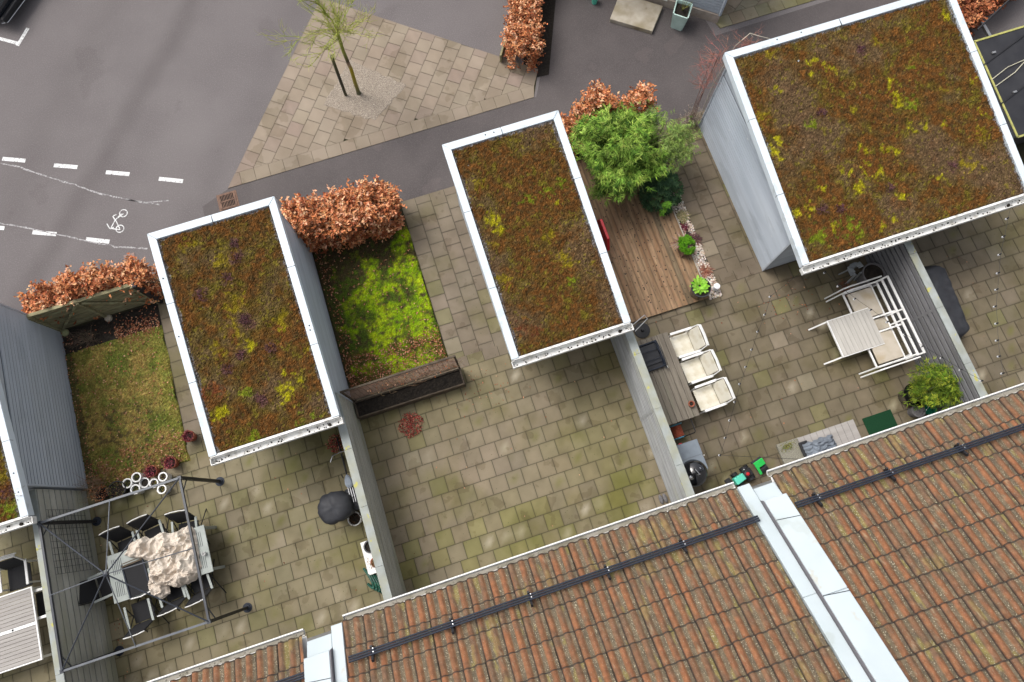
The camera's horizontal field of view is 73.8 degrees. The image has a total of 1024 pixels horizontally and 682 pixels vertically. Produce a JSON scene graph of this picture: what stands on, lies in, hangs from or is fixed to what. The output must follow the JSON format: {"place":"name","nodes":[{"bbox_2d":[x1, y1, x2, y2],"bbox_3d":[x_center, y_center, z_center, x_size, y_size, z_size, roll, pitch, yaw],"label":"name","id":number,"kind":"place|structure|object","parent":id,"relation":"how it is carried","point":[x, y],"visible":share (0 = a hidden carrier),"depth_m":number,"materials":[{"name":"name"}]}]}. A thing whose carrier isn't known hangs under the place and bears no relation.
{"place":"outdoors","nodes":[
{"label":"outdoors","id":0,"kind":"place"},
{"bbox_2d":[65,325,190,492],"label":"lawn","id":1,"kind":"structure","parent":0,"point":[158,358],"depth_m":16.90,"materials":[{"name":"green plant"}]},
{"bbox_2d":[61,306,186,488],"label":"fallen leaves","id":2,"kind":"object","parent":1,"relation":"on","point":[136,331],"visible":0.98,"depth_m":16.96,"materials":[{"name":"brown plant"}]},
{"bbox_2d":[161,455,179,469],"bbox_3d":[-8.184,2.918,16.381,0.355,0.433,0.342,-18,77,-4],"label":"flower pot","id":3,"kind":"object","parent":1,"relation":"on","point":[169,462],"visible":1,"depth_m":16.35,"materials":[{"name":"ceramic"}]},
{"bbox_2d":[147,629,334,681],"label":"row house","id":4,"kind":"structure","parent":0,"point":[295,656],"depth_m":10.28,"materials":[{"name":"tile"}]},
{"bbox_2d":[360,541,375,574],"bbox_3d":[-3.186,4.997,15.895,0.460,0.284,0.760,-18,77,-4],"label":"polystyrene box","id":5,"kind":"object","parent":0,"point":[368,559],"visible":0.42,"depth_m":15.74,"materials":[{"name":"white paint"}]},
{"bbox_2d":[313,221,447,386],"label":"mossy lawn","id":6,"kind":"structure","parent":0,"point":[384,329],"depth_m":17.44,"materials":[{"name":"green plant"}]},
{"bbox_2d":[315,228,444,387],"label":"fallen leaves","id":7,"kind":"object","parent":6,"relation":"on","point":[391,365],"visible":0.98,"depth_m":17.13,"materials":[{"name":"brown plant"}]},
{"bbox_2d":[228,0,537,187],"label":"plaza paving","id":8,"kind":"structure","parent":0,"point":[261,153],"depth_m":18.94,"materials":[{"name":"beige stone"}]},
{"bbox_2d":[324,60,405,119],"bbox_3d":[-4.090,-6.850,18.946,1.899,0.037,1.617,25,78,6],"label":"gravel bed","id":9,"kind":"object","parent":8,"relation":"in","point":[378,95],"visible":0.98,"depth_m":18.94,"materials":[{"name":"beige gravel"}]},
{"bbox_2d":[255,0,382,94],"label":"young tree","id":10,"kind":"object","parent":9,"relation":"on","point":[335,29],"visible":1,"depth_m":16.09,"materials":[{"name":"green plant"}]},
{"bbox_2d":[0,110,1023,681],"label":"terrace paving","id":11,"kind":"structure","parent":0,"point":[460,444],"depth_m":16.64,"materials":[{"name":"beige concrete"}]},
{"bbox_2d":[0,553,40,592],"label":"garden chair","id":12,"kind":"object","parent":11,"relation":"on","point":[18,569],"visible":0.98,"depth_m":15.55,"materials":[{"name":"white paint"}]},
{"bbox_2d":[0,586,51,673],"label":"patio table","id":13,"kind":"object","parent":11,"relation":"on","point":[17,597],"visible":0.82,"depth_m":15.04,"materials":[{"name":"white paint"}]},
{"bbox_2d":[29,587,46,619],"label":"garden chair","id":14,"kind":"object","parent":11,"relation":"on","point":[40,605],"visible":0.21,"depth_m":15.43,"materials":[{"name":"white paint"}]},
{"bbox_2d":[0,303,87,534],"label":"garden shed","id":15,"kind":"structure","parent":11,"relation":"on","point":[40,447],"depth_m":15.42,"materials":[{"name":"grey"}]},
{"bbox_2d":[29,489,118,681],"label":"board fence","id":16,"kind":"object","parent":11,"relation":"on","point":[94,639],"visible":0.76,"depth_m":14.88,"materials":[{"name":"grey wood"}]},
{"bbox_2d":[48,510,93,574],"bbox_3d":[-9.881,4.468,15.308,0.013,1.350,1.406,-18,77,-4],"label":"wire trellis","id":17,"kind":"object","parent":16,"relation":"attached to","point":[72,544],"visible":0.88,"depth_m":15.24,"materials":[{"name":"metal"}]},
{"bbox_2d":[26,282,162,331],"bbox_3d":[-10.265,-0.804,16.885,2.650,1.300,0.150,-18,77,-4],"label":"slatted fence","id":18,"kind":"object","parent":11,"relation":"on","point":[100,306],"visible":0.97,"depth_m":16.77,"materials":[{"name":"brown wood"}]},
{"bbox_2d":[77,569,112,605],"bbox_3d":[-9.234,5.540,15.446,0.847,1.056,0.594,-23,77,-5],"label":"dining chair","id":19,"kind":"object","parent":11,"relation":"on","point":[88,590],"visible":0.61,"depth_m":15.35,"materials":[{"name":"black fabric"}]},
{"bbox_2d":[87,484,109,500],"bbox_3d":[-9.774,3.626,16.232,0.455,0.420,0.424,-18,77,-4],"label":"flower pot","id":20,"kind":"object","parent":11,"relation":"on","point":[102,494],"visible":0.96,"depth_m":16.23,"materials":[{"name":"plastic"}]},
{"bbox_2d":[72,465,113,509],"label":"bare shrub","id":21,"kind":"object","parent":20,"relation":"in","point":[96,483],"visible":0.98,"depth_m":16.14,"materials":[{"name":"brown plant"}]},
{"bbox_2d":[62,303,161,353],"bbox_3d":[-10.203,-0.293,17.392,2.520,0.071,0.793,-18,77,-4],"label":"soil bed","id":22,"kind":"object","parent":11,"relation":"on","point":[101,326],"visible":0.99,"depth_m":17.40,"materials":[{"name":"brown soil"}]},
{"bbox_2d":[60,324,97,348],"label":"bare shrub","id":23,"kind":"object","parent":22,"relation":"on","point":[86,338],"visible":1,"depth_m":17.14,"materials":[{"name":"brown plant"}]},
{"bbox_2d":[13,252,163,327],"bbox_3d":[-10.369,-1.203,16.725,3.445,1.926,1.260,-18,77,-4],"label":"beech hedge","id":24,"kind":"object","parent":22,"relation":"on","point":[90,282],"visible":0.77,"depth_m":16.36,"materials":[{"name":"orange plant"}]},
{"bbox_2d":[107,480,129,497],"bbox_3d":[-9.356,3.538,16.244,0.437,0.430,0.445,-18,77,-4],"label":"flower pot","id":25,"kind":"object","parent":11,"relation":"on","point":[116,488],"visible":0.92,"depth_m":16.19,"materials":[{"name":"black plastic"}]},
{"bbox_2d":[99,526,142,554],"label":"dining chair","id":26,"kind":"object","parent":11,"relation":"on","point":[118,533],"visible":0.63,"depth_m":15.55,"materials":[{"name":"black fabric"}]},
{"bbox_2d":[122,472,146,493],"bbox_3d":[-9.013,3.435,16.343,0.466,0.280,0.506,-18,77,-4],"label":"trefoil planter","id":27,"kind":"object","parent":11,"relation":"on","point":[133,481],"visible":0.91,"depth_m":16.25,"materials":[{"name":"white paint"}]},
{"bbox_2d":[37,476,251,673],"bbox_3d":[-8.025,4.919,14.746,3.220,2.653,3.230,-18,77,-4],"label":"pergola frame","id":28,"kind":"object","parent":11,"relation":"on","point":[120,650],"visible":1,"depth_m":14.05,"materials":[{"name":"grey metal"}]},
{"bbox_2d":[123,597,169,638],"bbox_3d":[-8.294,6.104,15.297,0.594,1.056,0.847,-21,77,-4],"label":"dining chair","id":29,"kind":"object","parent":11,"relation":"on","point":[143,610],"visible":0.94,"depth_m":15.35,"materials":[{"name":"black fabric"}]},
{"bbox_2d":[126,513,169,538],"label":"dining chair","id":30,"kind":"object","parent":11,"relation":"on","point":[136,524],"visible":0.59,"depth_m":15.62,"materials":[{"name":"black fabric"}]},
{"bbox_2d":[141,465,160,477],"bbox_3d":[-8.626,3.125,16.334,0.336,0.436,0.322,-18,77,-4],"label":"flower pot","id":31,"kind":"object","parent":11,"relation":"on","point":[151,471],"visible":1,"depth_m":16.31,"materials":[{"name":"ceramic"}]},
{"bbox_2d":[149,472,171,493],"bbox_3d":[-8.389,3.429,16.348,0.458,0.260,0.505,-18,77,-4],"label":"trefoil planter","id":32,"kind":"object","parent":11,"relation":"on","point":[162,477],"visible":0.85,"depth_m":16.27,"materials":[{"name":"white paint"}]},
{"bbox_2d":[107,525,224,603],"bbox_3d":[-7.921,5.100,15.702,2.250,0.742,1.060,-18,77,-4],"label":"dining table","id":33,"kind":"object","parent":11,"relation":"on","point":[118,588],"visible":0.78,"depth_m":15.35,"materials":[{"name":"grey paint"}]},
{"bbox_2d":[121,558,149,599],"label":"folded chair","id":34,"kind":"object","parent":33,"relation":"on","point":[136,576],"visible":0.84,"depth_m":15.20,"materials":[{"name":"fabric"}]},
{"bbox_2d":[124,525,201,598],"bbox_3d":[-7.807,4.954,15.158,1.595,0.376,1.441,-18,77,-4],"label":"canvas heap","id":35,"kind":"object","parent":33,"relation":"on","point":[176,570],"visible":0.96,"depth_m":15.17,"materials":[{"name":"beige fabric"}]},
{"bbox_2d":[157,584,200,616],"bbox_3d":[-7.633,5.656,15.400,0.594,1.056,0.847,-23,77,-5],"label":"dining chair","id":36,"kind":"object","parent":11,"relation":"on","point":[176,592],"visible":0.52,"depth_m":15.30,"materials":[{"name":"grey paint"}]},
{"bbox_2d":[164,508,209,544],"bbox_3d":[-7.481,4.338,15.721,0.594,1.056,0.847,-12,76,-2],"label":"dining chair","id":37,"kind":"object","parent":11,"relation":"on","point":[178,517],"visible":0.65,"depth_m":15.62,"materials":[{"name":"grey paint"}]},
{"bbox_2d":[181,429,196,441],"bbox_3d":[-7.827,2.316,16.545,0.309,0.393,0.332,-18,77,-4],"label":"flower pot","id":38,"kind":"object","parent":11,"relation":"on","point":[189,436],"visible":1,"depth_m":16.50,"materials":[{"name":"ceramic"}]},
{"bbox_2d":[183,559,225,607],"bbox_3d":[-7.059,5.476,15.438,0.594,1.056,0.847,-24,77,-5],"label":"dining chair","id":39,"kind":"object","parent":11,"relation":"on","point":[207,578],"visible":0.72,"depth_m":15.40,"materials":[{"name":"black fabric"}]},
{"bbox_2d":[147,196,352,465],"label":"garden shed","id":40,"kind":"structure","parent":11,"relation":"on","point":[251,325],"depth_m":14.60,"materials":[{"name":"brown"}]},
{"bbox_2d":[317,491,357,524],"bbox_3d":[-4.015,3.845,15.790,0.808,1.052,0.727,-18,77,-4],"label":"covered barbecue","id":41,"kind":"object","parent":11,"relation":"on","point":[334,507],"visible":0.91,"depth_m":15.34,"materials":[{"name":"grey fabric"}]},
{"bbox_2d":[330,436,355,501],"bbox_3d":[-3.869,3.060,15.990,0.480,1.072,1.760,-10,76,-2],"label":"bicycle","id":42,"kind":"object","parent":11,"relation":"on","point":[348,482],"visible":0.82,"depth_m":15.59,"materials":[{"name":"black metal"}]},
{"bbox_2d":[280,175,406,253],"bbox_3d":[-4.278,-3.122,17.160,3.301,1.805,1.573,-18,77,-4],"label":"beech hedge","id":43,"kind":"object","parent":11,"relation":"on","point":[303,216],"visible":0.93,"depth_m":16.73,"materials":[{"name":"orange plant"}]},
{"bbox_2d":[347,512,362,525],"bbox_3d":[-3.649,4.168,16.016,0.342,0.451,0.346,0,76,1],"label":"flower pot","id":44,"kind":"object","parent":11,"relation":"on","point":[355,519],"visible":0.88,"depth_m":15.87,"materials":[{"name":"ceramic"}]},
{"bbox_2d":[335,393,406,600],"bbox_3d":[-3.164,3.752,15.450,0.184,1.772,5.120,-18,77,-4],"label":"board fence","id":45,"kind":"object","parent":11,"relation":"on","point":[383,552],"visible":0.75,"depth_m":15.04,"materials":[{"name":"grey wood"}]},
{"bbox_2d":[363,568,381,593],"bbox_3d":[-3.189,5.510,15.656,0.734,0.406,0.331,22,78,6],"label":"garden hose","id":46,"kind":"object","parent":11,"relation":"on","point":[373,578],"visible":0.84,"depth_m":15.55,"materials":[{"name":"green plastic"}]},
{"bbox_2d":[339,355,465,419],"bbox_3d":[-2.439,1.052,16.150,2.907,1.638,0.573,-18,77,-4],"label":"trellis planter","id":47,"kind":"object","parent":11,"relation":"on","point":[408,394],"visible":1,"depth_m":16.59,"materials":[{"name":"brown wood"}]},
{"bbox_2d":[398,412,423,438],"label":"shrub","id":48,"kind":"object","parent":11,"relation":"on","point":[410,419],"visible":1,"depth_m":16.70,"materials":[{"name":"red plant"}]},
{"bbox_2d":[442,110,633,368],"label":"garden shed","id":49,"kind":"structure","parent":11,"relation":"on","point":[550,279],"depth_m":15.01,"materials":[{"name":"brown plant"}]},
{"bbox_2d":[94,257,1000,677],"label":"fallen leaves","id":50,"kind":"object","parent":11,"relation":"on","point":[498,403],"visible":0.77,"depth_m":16.92,"materials":[{"name":"brown plant"}]},
{"bbox_2d":[634,323,649,337],"bbox_3d":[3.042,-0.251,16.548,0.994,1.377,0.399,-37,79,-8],"label":"parasol base","id":51,"kind":"object","parent":11,"relation":"on","point":[642,330],"visible":0.85,"depth_m":17.21,"materials":[{"name":"black plastic"}]},
{"bbox_2d":[576,151,709,322],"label":"wooden deck","id":52,"kind":"structure","parent":11,"relation":"on","point":[655,273],"depth_m":17.64,"materials":[{"name":"brown wood"}]},
{"bbox_2d":[597,219,609,250],"bbox_3d":[2.284,-2.629,17.228,0.101,1.015,0.860,-18,77,-4],"label":"sledge","id":53,"kind":"object","parent":52,"relation":"on","point":[603,232],"visible":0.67,"depth_m":16.86,"materials":[{"name":"red plastic"}]},
{"bbox_2d":[569,101,673,206],"bbox_3d":[2.699,-4.707,17.150,2.792,2.372,2.825,-18,77,-4],"label":"bamboo clump","id":54,"kind":"object","parent":52,"relation":"on","point":[604,133],"visible":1,"depth_m":16.54,"materials":[{"name":"green plant"}]},
{"bbox_2d":[676,234,695,257],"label":"potted plant","id":55,"kind":"object","parent":52,"relation":"on","point":[683,243],"visible":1,"depth_m":17.32,"materials":[{"name":"plant"}]},
{"bbox_2d":[690,275,710,299],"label":"potted plant","id":56,"kind":"object","parent":52,"relation":"on","point":[700,287],"visible":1,"depth_m":16.98,"materials":[{"name":"green plant"}]},
{"bbox_2d":[610,331,694,502],"bbox_3d":[3.213,1.692,15.873,0.190,1.792,5.160,-18,77,-4],"label":"board fence","id":57,"kind":"object","parent":11,"relation":"on","point":[666,454],"visible":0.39,"depth_m":15.40,"materials":[{"name":"grey wood"}]},
{"bbox_2d":[637,332,699,424],"bbox_3d":[3.718,0.965,16.590,0.895,0.749,2.124,-18,77,-4],"label":"plank table","id":58,"kind":"object","parent":11,"relation":"on","point":[670,381],"visible":0.84,"depth_m":16.18,"materials":[{"name":"brown wood"}]},
{"bbox_2d":[639,340,667,371],"bbox_3d":[3.321,0.396,16.245,0.559,0.194,0.738,-19,77,-4],"label":"black crate","id":59,"kind":"object","parent":58,"relation":"on","point":[652,355],"visible":0.82,"depth_m":16.27,"materials":[{"name":"plastic"}]},
{"bbox_2d":[669,418,695,439],"bbox_3d":[4.041,2.116,16.324,0.485,0.605,0.394,-18,77,-4],"label":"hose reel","id":60,"kind":"object","parent":11,"relation":"on","point":[677,431],"visible":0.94,"depth_m":16.33,"materials":[{"name":"orange plastic"}]},
{"bbox_2d":[652,139,721,299],"bbox_3d":[4.436,-3.414,18.006,0.350,0.001,5.000,-18,77,-4],"label":"pebble bed","id":61,"kind":"object","parent":11,"relation":"on","point":[686,232],"visible":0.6,"depth_m":17.87,"materials":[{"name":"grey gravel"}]},
{"bbox_2d":[628,99,702,172],"bbox_3d":[3.837,-5.013,17.376,1.852,2.053,2.058,-2,76,0],"label":"bamboo clump","id":62,"kind":"object","parent":61,"relation":"on","point":[674,138],"visible":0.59,"depth_m":16.85,"materials":[{"name":"green plant"}]},
{"bbox_2d":[669,324,708,359],"bbox_3d":[4.283,0.049,16.701,0.774,0.924,0.660,-18,77,-4],"label":"garden chair","id":63,"kind":"object","parent":11,"relation":"on","point":[682,345],"visible":0.94,"depth_m":16.65,"materials":[{"name":"white paint"}]},
{"bbox_2d":[678,102,702,125],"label":"dried plant","id":64,"kind":"object","parent":11,"relation":"on","point":[690,120],"visible":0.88,"depth_m":18.31,"materials":[{"name":"brown plant"}]},
{"bbox_2d":[677,439,707,485],"bbox_3d":[4.137,2.875,15.879,0.704,1.168,1.004,-18,77,-4],"label":"kettle barbecue","id":65,"kind":"object","parent":11,"relation":"on","point":[694,463],"visible":0.84,"depth_m":15.54,"materials":[{"name":"grey metal"}]},
{"bbox_2d":[679,349,721,385],"bbox_3d":[4.535,0.652,16.551,0.774,0.924,0.660,-19,77,-4],"label":"garden chair","id":66,"kind":"object","parent":11,"relation":"on","point":[693,370],"visible":0.97,"depth_m":16.51,"materials":[{"name":"white paint"}]},
{"bbox_2d":[688,31,729,123],"bbox_3d":[4.759,-6.372,16.982,1.177,3.440,1.184,23,78,6],"label":"climbing shrub","id":67,"kind":"object","parent":11,"relation":"on","point":[710,75],"visible":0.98,"depth_m":16.38,"materials":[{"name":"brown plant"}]},
{"bbox_2d":[690,377,734,413],"bbox_3d":[4.804,1.305,16.388,0.774,0.924,0.660,-19,77,-4],"label":"garden chair","id":68,"kind":"object","parent":11,"relation":"on","point":[706,396],"visible":0.98,"depth_m":16.34,"materials":[{"name":"white paint"}]},
{"bbox_2d":[724,464,754,486],"bbox_3d":[5.419,3.231,16.108,0.668,0.547,0.350,-32,78,-7],"label":"toy tractor","id":69,"kind":"object","parent":11,"relation":"on","point":[747,474],"visible":0.96,"depth_m":16.16,"materials":[{"name":"green plastic"}]},
{"bbox_2d":[751,456,768,474],"bbox_3d":[5.897,2.986,16.271,0.290,0.308,0.390,-32,78,-7],"label":"toy trailer","id":70,"kind":"object","parent":11,"relation":"on","point":[760,465],"visible":0.94,"depth_m":16.16,"materials":[{"name":"green plastic"}]},
{"bbox_2d":[776,437,803,464],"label":"concrete slab","id":71,"kind":"structure","parent":11,"relation":"on","point":[795,453],"depth_m":16.42,"materials":[{"name":"beige concrete"}]},
{"bbox_2d":[797,419,860,445],"bbox_3d":[7.682,2.481,16.466,1.463,0.139,0.750,-18,77,-4],"label":"wooden step","id":72,"kind":"object","parent":11,"relation":"on","point":[845,432],"visible":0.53,"depth_m":16.45,"materials":[{"name":"grey wood"}]},
{"bbox_2d":[802,434,836,456],"bbox_3d":[7.376,2.532,16.252,0.829,0.249,0.469,-18,77,-4],"label":"folded cloth","id":73,"kind":"object","parent":72,"relation":"on","point":[821,444],"visible":0.75,"depth_m":16.22,"materials":[{"name":"grey fabric"}]},
{"bbox_2d":[808,308,884,364],"bbox_3d":[8.284,-0.116,16.920,1.407,0.488,0.970,-18,77,-4],"label":"coffee table","id":74,"kind":"object","parent":11,"relation":"on","point":[855,332],"visible":0.98,"depth_m":16.70,"materials":[{"name":"white paint"}]},
{"bbox_2d":[698,0,1023,274],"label":"garden shed","id":75,"kind":"structure","parent":11,"relation":"on","point":[845,139],"depth_m":15.62,"materials":[{"name":"brown plant"}]},
{"bbox_2d":[718,270,803,458],"bbox_3d":[5.393,0.121,13.477,0.527,3.514,4.779,22,77,6],"label":"string light","id":76,"kind":"object","parent":75,"relation":"hanging from","point":[729,420],"visible":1,"depth_m":14.79,"materials":[{"name":"black plastic"}]},
{"bbox_2d":[993,200,1021,374],"bbox_3d":[10.922,-1.621,13.716,0.340,3.266,4.210,11,77,3],"label":"string light","id":77,"kind":"object","parent":75,"relation":"hanging from","point":[997,292],"visible":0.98,"depth_m":15.15,"materials":[{"name":"black plastic"}]},
{"bbox_2d":[856,263,885,287],"bbox_3d":[9.042,-1.624,17.270,0.580,0.500,0.580,-18,77,-4],"label":"garden tub","id":78,"kind":"object","parent":11,"relation":"on","point":[871,270],"visible":0.83,"depth_m":17.08,"materials":[{"name":"plastic"}]},
{"bbox_2d":[824,275,925,377],"bbox_3d":[8.915,-0.374,16.824,1.323,0.810,2.188,-18,77,-4],"label":"sofa bench","id":79,"kind":"object","parent":11,"relation":"on","point":[890,349],"visible":0.98,"depth_m":16.70,"materials":[{"name":"white paint"}]},
{"bbox_2d":[862,409,897,434],"bbox_3d":[8.966,1.978,16.636,0.755,0.016,0.420,-18,77,-4],"label":"door mat","id":80,"kind":"object","parent":11,"relation":"on","point":[879,422],"depth_m":16.63,"materials":[{"name":"green fabric"}]},
{"bbox_2d":[907,406,925,416],"bbox_3d":[9.780,1.710,16.549,0.320,0.300,0.320,-18,77,-4],"label":"flower pot","id":81,"kind":"object","parent":11,"relation":"on","point":[920,412],"visible":0.9,"depth_m":16.44,"materials":[{"name":"black plastic"}]},
{"bbox_2d":[864,241,987,411],"bbox_3d":[9.799,-0.572,16.417,0.184,1.672,5.500,-18,77,-4],"label":"board fence","id":82,"kind":"object","parent":11,"relation":"on","point":[901,264],"visible":0.46,"depth_m":16.02,"materials":[{"name":"grey wood"}]},
{"bbox_2d":[897,357,963,410],"bbox_3d":[9.912,1.056,16.135,1.872,1.412,1.431,-18,77,-4],"label":"potted bamboo","id":83,"kind":"object","parent":11,"relation":"on","point":[920,390],"visible":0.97,"depth_m":15.79,"materials":[{"name":"green plant"}]},
{"bbox_2d":[924,265,969,338],"bbox_3d":[10.578,-0.905,16.893,0.780,0.849,2.150,-18,77,-4],"label":"covered lounger","id":84,"kind":"object","parent":11,"relation":"on","point":[940,281],"visible":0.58,"depth_m":16.58,"materials":[{"name":"grey fabric"}]},
{"bbox_2d":[0,0,1023,310],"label":"asphalt ground","id":85,"kind":"structure","parent":0,"point":[146,94],"depth_m":18.99,"materials":[{"name":"grey asphalt"}]},
{"bbox_2d":[0,0,24,23],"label":"parked car","id":86,"kind":"object","parent":85,"relation":"on","point":[8,8],"visible":1,"depth_m":19.25,"materials":[{"name":"paint"}]},
{"bbox_2d":[0,162,168,248],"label":"chalk lines","id":87,"kind":"object","parent":85,"relation":"on","point":[25,169],"visible":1,"depth_m":18.25,"materials":[{"name":"white paint"}]},
{"bbox_2d":[0,28,182,243],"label":"road markings","id":88,"kind":"object","parent":85,"relation":"on","point":[36,232],"visible":1,"depth_m":18.47,"materials":[{"name":"paint"}]},
{"bbox_2d":[522,0,555,76],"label":"planting strip","id":89,"kind":"object","parent":85,"relation":"on","point":[548,9],"visible":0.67,"depth_m":19.32,"materials":[{"name":"soil"}]},
{"bbox_2d":[499,0,547,72],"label":"beech hedge","id":90,"kind":"object","parent":89,"relation":"on","point":[515,26],"visible":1,"depth_m":18.33,"materials":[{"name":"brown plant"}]},
{"bbox_2d":[203,0,899,225],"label":"footpath","id":91,"kind":"structure","parent":85,"relation":"on","point":[590,41],"depth_m":18.98,"materials":[{"name":"grey asphalt"}]},
{"bbox_2d":[216,190,239,210],"bbox_3d":[-7.592,-3.753,18.232,0.540,0.024,0.480,-18,77,-4],"label":"drain grate","id":92,"kind":"object","parent":91,"relation":"on","point":[227,200],"visible":1,"depth_m":18.23,"materials":[{"name":"metal"}]},
{"bbox_2d":[560,78,659,156],"bbox_3d":[2.322,-5.798,17.556,2.772,2.178,1.156,-18,77,-4],"label":"beech hedge","id":93,"kind":"object","parent":91,"relation":"on","point":[640,94],"visible":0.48,"depth_m":17.05,"materials":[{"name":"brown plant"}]},
{"bbox_2d":[671,0,692,30],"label":"tapered planter","id":94,"kind":"object","parent":91,"relation":"on","point":[681,12],"visible":1,"depth_m":18.88,"materials":[{"name":"green paint"}]},
{"bbox_2d":[610,0,662,33],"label":"entrance slab","id":95,"kind":"structure","parent":85,"relation":"on","point":[641,15],"depth_m":19.33,"materials":[{"name":"concrete"}]},
{"bbox_2d":[636,170,683,216],"bbox_3d":[3.894,-3.923,17.584,1.241,1.135,1.280,-18,77,-4],"label":"rhododendron","id":96,"kind":"object","parent":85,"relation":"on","point":[671,184],"visible":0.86,"depth_m":17.41,"materials":[{"name":"green plant"}]},
{"bbox_2d":[645,0,726,22],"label":"clad building","id":97,"kind":"structure","parent":85,"relation":"on","point":[710,10],"depth_m":19.14,"materials":[{"name":"metal"}]},
{"bbox_2d":[957,0,1015,36],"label":"beech hedge","id":98,"kind":"object","parent":85,"relation":"on","point":[972,16],"visible":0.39,"depth_m":18.39,"materials":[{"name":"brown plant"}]},
{"bbox_2d":[973,10,1023,144],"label":"covered trailer","id":99,"kind":"object","parent":85,"relation":"on","point":[1001,54],"visible":0.45,"depth_m":17.69,"materials":[{"name":"black plastic"}]},
{"bbox_2d":[331,482,870,681],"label":"row house","id":100,"kind":"structure","parent":0,"point":[699,587],"depth_m":9.97,"materials":[{"name":"tile"}]},
{"bbox_2d":[716,0,813,27],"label":"corner paving","id":101,"kind":"structure","parent":0,"point":[752,9],"depth_m":19.47,"materials":[{"name":"grey concrete"}]},
{"bbox_2d":[838,262,862,283],"bbox_3d":[8.612,-1.736,17.270,0.409,0.566,0.390,-18,77,-4],"label":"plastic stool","id":102,"kind":"object","parent":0,"point":[851,268],"visible":1,"depth_m":17.09,"materials":[{"name":"grey plastic"}]},
{"bbox_2d":[739,383,1023,681],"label":"row house","id":103,"kind":"structure","parent":0,"point":[905,543],"depth_m":9.92,"materials":[{"name":"tile"}]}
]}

